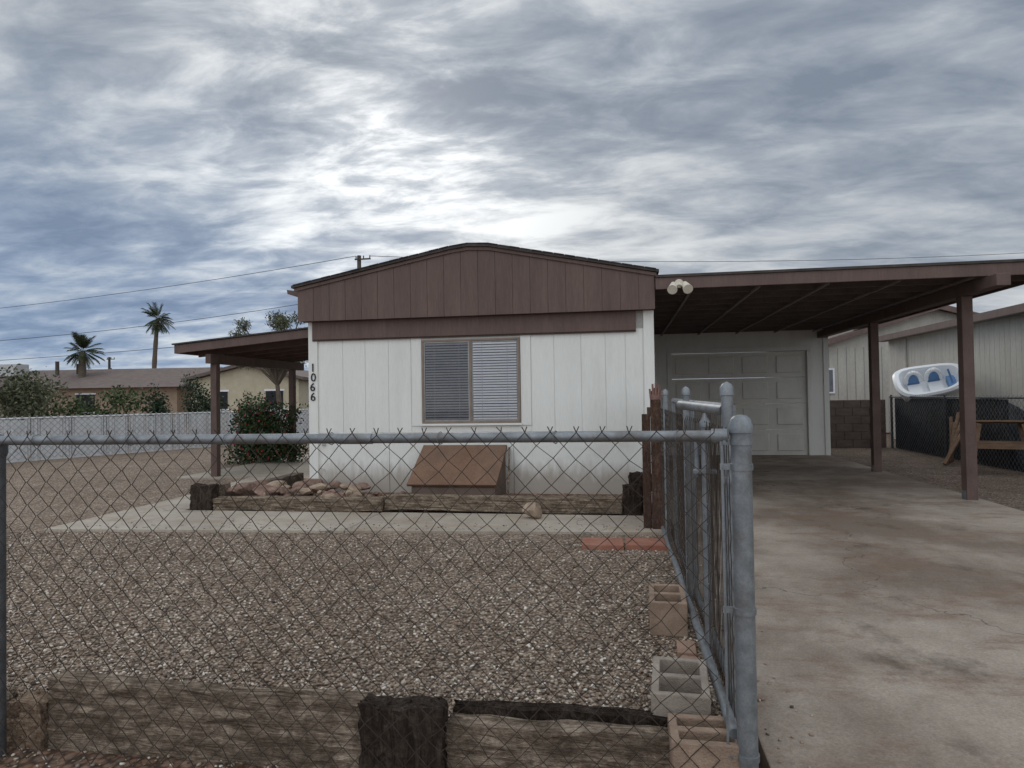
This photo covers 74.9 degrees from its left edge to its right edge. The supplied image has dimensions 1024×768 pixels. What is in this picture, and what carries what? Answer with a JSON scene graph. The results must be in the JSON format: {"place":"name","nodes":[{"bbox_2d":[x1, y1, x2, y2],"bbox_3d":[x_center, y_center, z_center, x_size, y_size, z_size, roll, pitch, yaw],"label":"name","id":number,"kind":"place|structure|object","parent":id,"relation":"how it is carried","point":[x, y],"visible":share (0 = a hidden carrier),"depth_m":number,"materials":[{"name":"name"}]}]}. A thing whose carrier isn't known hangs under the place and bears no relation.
{"place":"outdoors","nodes":[
{"label":"outdoors","id":0,"kind":"place"},
{"bbox_2d":[10,444,186,455],"bbox_3d":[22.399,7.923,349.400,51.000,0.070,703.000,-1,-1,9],"label":"street","id":1,"kind":"structure","parent":0,"point":[71,448],"depth_m":22.78,"materials":[{"name":"grey asphalt"}]},
{"bbox_2d":[228,310,307,411],"bbox_3d":[-10.428,-0.572,29.693,3.809,5.702,3.608,0,-2,-45],"label":"olive tree","id":2,"kind":"object","parent":1,"relation":"on","point":[280,322],"visible":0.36,"depth_m":29.78,"materials":[{"name":"green plant"}]},
{"bbox_2d":[2,747,295,767],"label":"loose gravel","id":3,"kind":"structure","parent":0,"point":[122,764],"depth_m":2.85,"materials":[{"name":"grey gravel"}]},
{"bbox_2d":[191,366,308,424],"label":"walls","id":4,"kind":"structure","parent":0,"point":[237,382],"depth_m":38.51,"materials":[{"name":"beige paint"}]},
{"bbox_2d":[181,365,308,381],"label":"roof","id":5,"kind":"structure","parent":4,"relation":"on","point":[303,375],"depth_m":38.13,"materials":[{"name":"brown"}]},
{"bbox_2d":[220,391,282,408],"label":"windows","id":6,"kind":"structure","parent":4,"relation":"attached to","point":[268,394],"depth_m":38.45,"materials":[{"name":"black glass"}]},
{"bbox_2d":[220,389,284,410],"bbox_3d":[-15.219,0.918,38.459,4.260,1.200,0.047,-1,-1,0],"label":"window trim","id":7,"kind":"structure","parent":4,"relation":"attached to","point":[264,390],"depth_m":38.47,"materials":[{"name":"white plastic"}]},
{"bbox_2d":[44,454,662,534],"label":"walkway","id":8,"kind":"structure","parent":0,"point":[283,521],"depth_m":7.50,"materials":[{"name":"concrete"}]},
{"bbox_2d":[171,327,307,476],"bbox_3d":[-4.015,0.335,13.662,3.610,2.720,3.930,-1,-1,9],"label":"porch","id":9,"kind":"object","parent":8,"relation":"on","point":[287,349],"visible":0.68,"depth_m":12.31,"materials":[{"name":"paint"}]},
{"bbox_2d":[87,522,652,530],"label":"stray gravel","id":10,"kind":"structure","parent":8,"relation":"on","point":[357,526],"depth_m":7.15,"materials":[{"name":"grey gravel"}]},
{"bbox_2d":[189,471,642,515],"bbox_3d":[-1.069,1.389,9.348,5.754,0.548,2.654,-1,-1,9],"label":"raised bed","id":11,"kind":"object","parent":8,"relation":"on","point":[630,499],"visible":0.7,"depth_m":8.16,"materials":[{"name":"brown wood"}]},
{"bbox_2d":[226,478,616,496],"bbox_3d":[-1.183,1.395,8.778,5.118,0.258,0.918,-1,-1,9],"label":"rock pile","id":12,"kind":"object","parent":11,"relation":"on","point":[317,486],"visible":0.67,"depth_m":8.83,"materials":[{"name":"beige stone"}]},
{"bbox_2d":[411,457,505,494],"bbox_3d":[-0.703,1.207,8.877,1.180,0.650,0.430,-1,-1,9],"label":"hatch box","id":13,"kind":"object","parent":11,"relation":"on","point":[462,490],"visible":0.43,"depth_m":8.69,"materials":[{"name":"brown wood"}]},
{"bbox_2d":[407,445,506,486],"bbox_3d":[-0.719,1.077,8.854,1.259,0.506,0.491,-1,-1,9],"label":"hatch lid","id":14,"kind":"object","parent":13,"relation":"attached to","point":[474,471],"visible":0.95,"depth_m":8.81,"materials":[{"name":"brown wood"}]},
{"bbox_2d":[507,447,509,494],"bbox_3d":[-0.044,1.170,8.785,0.028,0.654,0.386,-1,-1,5],"label":"hatch prop","id":15,"kind":"object","parent":13,"relation":"attached to","point":[508,478],"visible":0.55,"depth_m":8.78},
{"bbox_2d":[522,502,541,518],"bbox_3d":[0.230,1.427,7.536,0.196,0.191,0.179,-2,-1,31],"label":"boulder","id":16,"kind":"object","parent":8,"relation":"on","point":[534,509],"visible":0.88,"depth_m":7.48,"materials":[{"name":"beige stone"}]},
{"bbox_2d":[642,382,662,528],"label":"picket gate","id":17,"kind":"structure","parent":8,"relation":"on","point":[653,469],"depth_m":6.84,"materials":[{"name":"brown wood"}]},
{"bbox_2d":[6,444,724,717],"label":"gravel yard","id":18,"kind":"structure","parent":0,"point":[185,459],"depth_m":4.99,"materials":[{"name":"grey gravel"}]},
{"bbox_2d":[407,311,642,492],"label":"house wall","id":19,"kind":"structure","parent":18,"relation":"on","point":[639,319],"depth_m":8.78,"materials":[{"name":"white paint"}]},
{"bbox_2d":[303,309,653,322],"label":"soffit","id":20,"kind":"structure","parent":19,"relation":"attached to","point":[484,315],"depth_m":9.03,"materials":[{"name":"brown paint"}]},
{"bbox_2d":[319,442,642,493],"bbox_3d":[-0.485,1.170,9.095,4.740,1.025,0.032,-1,-1,9],"label":"skirting","id":21,"kind":"object","parent":19,"relation":"attached to","point":[525,471],"visible":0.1,"depth_m":8.96,"materials":[{"name":"white paint"}]},
{"bbox_2d":[308,310,654,478],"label":"corner trim","id":22,"kind":"structure","parent":19,"relation":"attached to","point":[648,340],"depth_m":9.43,"materials":[{"name":"white paint"}]},
{"bbox_2d":[312,311,635,339],"bbox_3d":[-0.603,-0.789,9.098,4.500,0.255,0.043,-1,-1,9],"label":"band board","id":23,"kind":"object","parent":22,"relation":"attached to","point":[512,324],"visible":1,"depth_m":9.05,"materials":[{"name":"brown wood"}]},
{"bbox_2d":[312,330,635,340],"bbox_3d":[-0.600,-0.651,9.100,4.500,0.014,0.035,-1,-1,9],"label":"band drip","id":24,"kind":"object","parent":23,"relation":"attached to","point":[478,335],"visible":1,"depth_m":9.06},
{"bbox_2d":[318,328,644,432],"bbox_3d":[-0.505,-0.017,9.112,4.540,1.340,0.021,-1,-1,9],"label":"siding backing","id":25,"kind":"object","parent":19,"relation":"attached to","point":[520,373],"visible":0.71,"depth_m":9.06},
{"bbox_2d":[421,337,520,423],"bbox_3d":[-0.562,-0.041,9.105,1.370,1.150,0.055,-1,-1,9],"label":"window frame","id":26,"kind":"object","parent":25,"relation":"attached to","point":[470,376],"visible":1,"depth_m":9.08,"materials":[{"name":"metal"}]},
{"bbox_2d":[425,343,468,419],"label":"blinds","id":27,"kind":"object","parent":26,"relation":"attached to","point":[445,383],"visible":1,"depth_m":9.16,"materials":[{"name":"grey plastic"}]},
{"bbox_2d":[434,342,507,418],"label":"blind cords","id":28,"kind":"object","parent":26,"relation":"attached to","point":[459,390],"visible":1,"depth_m":9.12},
{"bbox_2d":[425,341,517,419],"bbox_3d":[-0.563,-0.042,9.098,1.308,1.088,0.023,-1,-1,9],"label":"window","id":29,"kind":"structure","parent":26,"relation":"in","point":[473,379],"depth_m":9.10,"materials":[{"name":"grey glass"}]},
{"bbox_2d":[424,340,518,420],"bbox_3d":[-0.561,-0.041,9.111,1.310,1.090,0.040,-1,-1,9],"label":"window sash","id":30,"kind":"object","parent":26,"relation":"in","point":[468,381],"depth_m":9.10,"materials":[{"name":"metal"}]},
{"bbox_2d":[421,423,521,425],"bbox_3d":[-0.557,0.549,9.066,1.410,0.028,0.029,-1,-1,9],"label":"window sill","id":31,"kind":"structure","parent":26,"relation":"attached to","point":[468,424],"depth_m":9.05,"materials":[{"name":"white wood"}]},
{"bbox_2d":[473,341,516,419],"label":"blinds","id":32,"kind":"object","parent":26,"relation":"attached to","point":[494,382],"visible":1,"depth_m":9.05,"materials":[{"name":"white plastic"}]},
{"bbox_2d":[319,329,643,432],"bbox_3d":[-0.508,-0.033,9.093,4.500,1.370,0.018,-1,-1,9],"label":"siding","id":33,"kind":"object","parent":25,"relation":"attached to","point":[383,404],"visible":0.91,"depth_m":8.96,"materials":[{"name":"white paint"}]},
{"bbox_2d":[582,538,623,550],"bbox_3d":[0.839,1.491,6.192,0.390,0.070,0.313,-1,-1,9],"label":"red paver","id":34,"kind":"object","parent":18,"relation":"on","point":[594,543],"visible":0.83,"depth_m":6.09,"materials":[{"name":"red brick"}]},
{"bbox_2d":[625,538,667,550],"bbox_3d":[1.239,1.484,6.157,0.380,0.070,0.300,-1,-1,12],"label":"red paver","id":35,"kind":"object","parent":18,"relation":"on","point":[647,544],"visible":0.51,"depth_m":6.04,"materials":[{"name":"red brick"}]},
{"bbox_2d":[649,583,687,636],"bbox_3d":[0.944,1.366,4.059,0.215,0.195,0.400,-1,-1,11],"label":"cinder block","id":36,"kind":"object","parent":18,"relation":"on","point":[660,606],"depth_m":3.87,"materials":[{"name":"brown concrete"}]},
{"bbox_2d":[651,656,710,716],"bbox_3d":[0.725,1.349,2.879,0.235,0.190,0.400,-1,-1,13],"label":"cinder block","id":37,"kind":"object","parent":18,"relation":"on","point":[675,675],"depth_m":2.85,"materials":[{"name":"grey concrete"}]},
{"bbox_2d":[676,640,696,656],"bbox_3d":[0.945,1.448,3.622,0.100,0.055,0.180,-1,-1,12],"label":"brick","id":38,"kind":"object","parent":18,"relation":"on","point":[681,648],"visible":0.72,"depth_m":3.59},
{"bbox_2d":[680,655,699,658],"bbox_3d":[0.899,1.444,3.406,0.100,0.055,0.180,-1,-1,21],"label":"brick","id":39,"kind":"object","parent":18,"relation":"on","point":[689,657],"visible":0.14,"depth_m":3.46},
{"bbox_2d":[0,403,890,767],"bbox_3d":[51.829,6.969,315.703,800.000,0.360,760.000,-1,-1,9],"label":"ground","id":40,"kind":"structure","parent":0,"point":[32,761],"depth_m":2.88,"materials":[{"name":"brown soil"}]},
{"bbox_2d":[0,362,66,434],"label":"shrub","id":41,"kind":"object","parent":40,"relation":"on","point":[27,402],"visible":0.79,"depth_m":25.99,"materials":[{"name":"green plant"}]},
{"bbox_2d":[0,371,69,434],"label":"shrub","id":42,"kind":"object","parent":40,"relation":"on","point":[47,407],"visible":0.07,"depth_m":31.15,"materials":[{"name":"green plant"}]},
{"bbox_2d":[63,331,104,377],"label":"palm tree","id":43,"kind":"object","parent":40,"relation":"on","point":[82,358],"visible":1,"depth_m":44.82,"materials":[{"name":"green plant"}]},
{"bbox_2d":[0,387,190,426],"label":"walls","id":44,"kind":"structure","parent":40,"relation":"on","point":[174,394],"depth_m":42.16,"materials":[{"name":"brown paint"}]},
{"bbox_2d":[76,395,94,411],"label":"windows","id":45,"kind":"structure","parent":44,"relation":"attached to","point":[85,398],"depth_m":42.19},
{"bbox_2d":[75,393,95,412],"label":"window trim","id":46,"kind":"structure","parent":44,"relation":"attached to","point":[85,394],"depth_m":42.21,"materials":[{"name":"white plastic"}]},
{"bbox_2d":[0,367,222,388],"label":"roof","id":47,"kind":"structure","parent":44,"relation":"on","point":[131,378],"depth_m":44.52,"materials":[{"name":"brown"}]},
{"bbox_2d":[0,364,28,376],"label":"cooler unit","id":48,"kind":"object","parent":47,"relation":"on","point":[20,367],"visible":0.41,"depth_m":45.19,"materials":[{"name":"metal"}]},
{"bbox_2d":[55,361,77,374],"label":"roof vents","id":49,"kind":"object","parent":47,"relation":"on","point":[56,366],"visible":0.73,"depth_m":45.55,"materials":[{"name":"grey metal"}]},
{"bbox_2d":[44,384,158,434],"bbox_3d":[-16.746,1.208,27.256,5.358,2.371,2.112,-1,-1,9],"label":"shrub","id":50,"kind":"object","parent":40,"relation":"on","point":[117,399],"visible":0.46,"depth_m":27.11,"materials":[{"name":"green plant"}]},
{"bbox_2d":[106,357,114,368],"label":"utility pole","id":51,"kind":"object","parent":40,"relation":"on","point":[109,359],"visible":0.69,"depth_m":89.89,"materials":[{"name":"brown wood"}]},
{"bbox_2d":[0,408,308,462],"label":"white slat fence","id":52,"kind":"object","parent":40,"relation":"on","point":[158,423],"visible":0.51,"depth_m":18.15,"materials":[{"name":"metal"}]},
{"bbox_2d":[137,383,177,431],"bbox_3d":[-14.365,1.180,27.253,1.506,2.698,1.455,-1,-1,-8],"label":"shrub","id":53,"kind":"object","parent":40,"relation":"on","point":[157,407],"visible":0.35,"depth_m":26.94,"materials":[{"name":"green plant"}]},
{"bbox_2d":[141,302,175,367],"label":"palm tree","id":54,"kind":"object","parent":40,"relation":"on","point":[154,312],"visible":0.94,"depth_m":59.87,"materials":[{"name":"green plant"}]},
{"bbox_2d":[177,372,228,432],"bbox_3d":[-12.877,0.878,27.984,2.236,3.041,1.672,-1,-1,9],"label":"shrub","id":55,"kind":"object","parent":40,"relation":"on","point":[204,403],"visible":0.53,"depth_m":27.84,"materials":[{"name":"green plant"}]},
{"bbox_2d":[241,391,270,409],"bbox_3d":[-10.268,1.289,27.043,1.399,2.172,1.214,-1,-1,9],"label":"shrub","id":56,"kind":"object","parent":40,"relation":"on","point":[259,396],"visible":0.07,"depth_m":26.84,"materials":[{"name":"green plant"}]},
{"bbox_2d":[221,392,308,465],"bbox_3d":[-5.466,1.201,14.873,2.209,2.096,1.659,-1,-1,9],"label":"flowering bush","id":57,"kind":"object","parent":40,"relation":"on","point":[253,422],"visible":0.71,"depth_m":14.72,"materials":[{"name":"green plant"}]},
{"bbox_2d":[7,671,669,767],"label":"landscape timber","id":58,"kind":"object","parent":40,"relation":"on","point":[648,728],"visible":0.77,"depth_m":2.79,"materials":[{"name":"beige wood"}]},
{"bbox_2d":[355,255,370,267],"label":"utility pole","id":59,"kind":"object","parent":40,"relation":"on","point":[358,258],"visible":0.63,"depth_m":50.14,"materials":[{"name":"brown wood"}]},
{"bbox_2d":[0,253,1015,360],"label":"power line","id":60,"kind":"object","parent":59,"relation":"attached to","point":[392,256],"visible":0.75,"depth_m":53.13,"materials":[{"name":"black cable"},{"name":"metal wire"}]},
{"bbox_2d":[0,415,759,767],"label":"chain link fence","id":61,"kind":"object","parent":40,"relation":"on","point":[740,467],"visible":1,"depth_m":2.58,"materials":[{"name":"metal"}]},
{"bbox_2d":[660,382,736,739],"bbox_3d":[1.196,0.845,4.635,0.103,1.650,4.442,-1,-1,9],"label":"chain link fence","id":62,"kind":"object","parent":40,"relation":"on","point":[685,577],"visible":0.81,"depth_m":3.34,"materials":[{"name":"metal"}]},
{"bbox_2d":[671,398,735,676],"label":"chain link gate","id":63,"kind":"structure","parent":62,"relation":"attached to","point":[694,407],"depth_m":3.49,"materials":[{"name":"metal"}]},
{"bbox_2d":[667,713,738,767],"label":"cinder block","id":64,"kind":"object","parent":40,"relation":"on","point":[718,746],"depth_m":2.42,"materials":[{"name":"brown concrete"}]},
{"bbox_2d":[828,310,956,432],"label":"walls","id":65,"kind":"structure","parent":40,"relation":"on","point":[854,348],"depth_m":24.27,"materials":[{"name":"paint"}]},
{"bbox_2d":[829,370,832,391],"bbox_3d":[11.569,-0.113,24.429,0.300,0.800,0.029,-1,-1,9],"label":"window","id":66,"kind":"structure","parent":65,"relation":"in","point":[830,380],"depth_m":24.40,"materials":[{"name":"white plastic"}]},
{"bbox_2d":[829,368,834,392],"bbox_3d":[11.568,-0.113,24.424,0.420,0.920,0.039,-1,-1,9],"label":"window trim","id":67,"kind":"structure","parent":65,"relation":"attached to","point":[833,369],"depth_m":24.38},
{"bbox_2d":[828,347,882,399],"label":"siding grooves","id":68,"kind":"object","parent":65,"relation":"attached to","point":[855,372],"visible":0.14,"depth_m":24.30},
{"bbox_2d":[828,305,977,339],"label":"roof","id":69,"kind":"structure","parent":65,"relation":"on","point":[839,335],"depth_m":24.02,"materials":[{"name":"brown"}]},
{"bbox_2d":[828,306,975,344],"bbox_3d":[15.056,-2.061,23.483,8.400,1.450,0.048,-1,-1,9],"label":"rake","id":70,"kind":"object","parent":69,"relation":"attached to","point":[856,333],"visible":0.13,"depth_m":23.74,"materials":[{"name":"brown paint"}]},
{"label":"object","id":71,"kind":"object","parent":40,"relation":"on","visible":0},
{"bbox_2d":[888,314,1023,438],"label":"siding","id":72,"kind":"object","parent":71,"relation":"on","point":[999,356],"visible":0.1,"depth_m":14.87,"materials":[{"name":"paint"}]},
{"bbox_2d":[904,338,906,367],"bbox_3d":[11.182,0.148,18.940,0.055,2.880,0.055,-1,-1,-13],"label":"downspout","id":73,"kind":"object","parent":72,"relation":"attached to","point":[905,346],"visible":0.35,"depth_m":18.94,"materials":[{"name":"paint"}]},
{"bbox_3d":[14.296,-1.836,13.242,8.700,0.670,13.500,-1,-1,9],"label":"roof","id":74,"kind":"object","parent":72,"relation":"on","visible":0},
{"bbox_2d":[879,303,1023,341],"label":"eave fascia","id":75,"kind":"structure","parent":74,"relation":"attached to","point":[1009,310],"depth_m":15.60,"materials":[{"name":"brown paint"}]},
{"bbox_2d":[880,312,1023,341],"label":"soffit","id":76,"kind":"structure","parent":74,"relation":"attached to","point":[1005,316],"depth_m":16.07,"materials":[{"name":"brown wood"}]},
{"bbox_2d":[0,0,1023,379],"label":"sky","id":77,"kind":"structure","parent":0,"point":[145,144],"materials":[{"name":"grey"}]},
{"bbox_2d":[662,455,1023,767],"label":"driveway","id":78,"kind":"structure","parent":0,"point":[889,616],"depth_m":4.08,"materials":[{"name":"concrete"}]},
{"bbox_2d":[654,329,830,454],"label":"garage","id":79,"kind":"structure","parent":78,"relation":"on","point":[791,416],"depth_m":15.02,"materials":[{"name":"white paint"}]},
{"bbox_2d":[671,351,807,454],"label":"door sections","id":80,"kind":"structure","parent":79,"relation":"in","point":[737,377],"depth_m":15.04,"materials":[{"name":"paint"}]},
{"bbox_2d":[675,355,803,450],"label":"door panels","id":81,"kind":"structure","parent":79,"relation":"in","point":[786,363],"depth_m":15.03,"materials":[{"name":"paint"}]},
{"bbox_2d":[701,565,813,767],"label":"stray gravel","id":82,"kind":"structure","parent":78,"relation":"on","point":[791,706],"depth_m":2.91,"materials":[{"name":"gravel"}]},
{"bbox_2d":[654,259,1023,499],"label":"carport","id":83,"kind":"object","parent":78,"relation":"on","point":[830,301],"visible":0.89,"depth_m":9.19,"materials":[{"name":"wood"}]},
{"bbox_2d":[667,279,692,293],"bbox_3d":[2.096,-1.224,8.363,0.312,0.207,0.209,-1,-1,9],"label":"floodlight","id":84,"kind":"object","parent":83,"relation":"attached to","point":[679,283],"visible":1,"depth_m":8.31,"materials":[{"name":"white plastic"}]},
{"bbox_2d":[753,429,1023,510],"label":"gravel strip","id":85,"kind":"object","parent":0,"point":[1002,486],"depth_m":11.49,"materials":[{"name":"grey gravel"}]},
{"bbox_2d":[830,400,886,447],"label":"blocks","id":86,"kind":"structure","parent":85,"relation":"on","point":[849,425],"depth_m":16.82,"materials":[{"name":"brown concrete"}]},
{"bbox_2d":[835,401,885,447],"bbox_3d":[8.385,1.064,16.951,1.950,1.260,0.160,-1,-1,9],"label":"mortar","id":87,"kind":"object","parent":85,"relation":"on","point":[861,433],"visible":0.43,"depth_m":16.78,"materials":[{"name":"brown concrete"}]},
{"bbox_2d":[942,412,959,464],"bbox_3d":[8.565,1.029,12.838,0.392,0.970,1.322,-2,-1,39],"label":"lumber pile","id":88,"kind":"object","parent":85,"relation":"on","point":[954,429],"visible":0.84,"depth_m":12.78,"materials":[{"name":"brown wood"}]},
{"bbox_2d":[888,395,1023,470],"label":"chain link fence","id":89,"kind":"object","parent":85,"relation":"on","point":[921,425],"visible":0.81,"depth_m":14.03,"materials":[{"name":"metal"}]},
{"bbox_2d":[910,403,1023,471],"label":"tarp covered pile","id":90,"kind":"object","parent":85,"relation":"on","point":[1012,437],"visible":0.1,"depth_m":11.88,"materials":[{"name":"black fabric"}]},
{"bbox_2d":[892,363,958,401],"bbox_3d":[9.801,0.035,15.750,1.479,1.046,1.139,-1,-1,9],"label":"plastic boat","id":91,"kind":"object","parent":90,"relation":"on","point":[941,379],"visible":0.8,"depth_m":15.77,"materials":[{"name":"white plastic"}]},
{"bbox_2d":[976,420,1023,452],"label":"wooden bench","id":92,"kind":"object","parent":85,"relation":"on","point":[1017,445],"visible":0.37,"depth_m":11.03,"materials":[{"name":"brown wood"}]},
{"bbox_3d":[0.528,-1.270,15.563,4.780,0.820,13.160,-1,-1,9],"label":"attic block","id":93,"kind":"object","parent":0,"visible":0},
{"bbox_2d":[291,243,658,288],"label":"roof shingles","id":94,"kind":"object","parent":93,"relation":"on","point":[473,245],"visible":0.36,"depth_m":8.93,"materials":[{"name":"concrete"}]},
{"bbox_2d":[287,290,297,296],"bbox_3d":[-2.053,-1.185,16.041,0.270,0.130,13.050,-1,-1,9],"label":"side eave","id":95,"kind":"object","parent":94,"relation":"attached to","point":[291,292],"visible":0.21,"depth_m":9.61,"materials":[{"name":"brown paint"}]},
{"bbox_2d":[293,242,655,284],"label":"shingle tabs","id":96,"kind":"object","parent":94,"relation":"on","point":[477,242],"visible":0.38,"depth_m":8.90,"materials":[{"name":"concrete"}]},
{"bbox_2d":[305,250,651,321],"bbox_3d":[-0.579,-1.371,9.031,4.870,0.895,0.090,-1,-1,9],"label":"gable backing","id":97,"kind":"object","parent":93,"relation":"attached to","point":[495,299],"visible":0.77,"depth_m":8.92,"materials":[{"name":"brown wood"}]},
{"bbox_2d":[294,247,656,291],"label":"rake trim","id":98,"kind":"structure","parent":97,"relation":"attached to","point":[476,248],"depth_m":8.95,"materials":[{"name":"brown paint"}]},
{"bbox_2d":[298,250,654,321],"bbox_3d":[-0.589,-1.379,8.982,4.899,0.920,0.009,-1,-1,9],"label":"gable siding","id":99,"kind":"object","parent":97,"relation":"attached to","point":[449,286],"visible":1,"depth_m":8.96,"materials":[{"name":"brown wood"}]}
]}

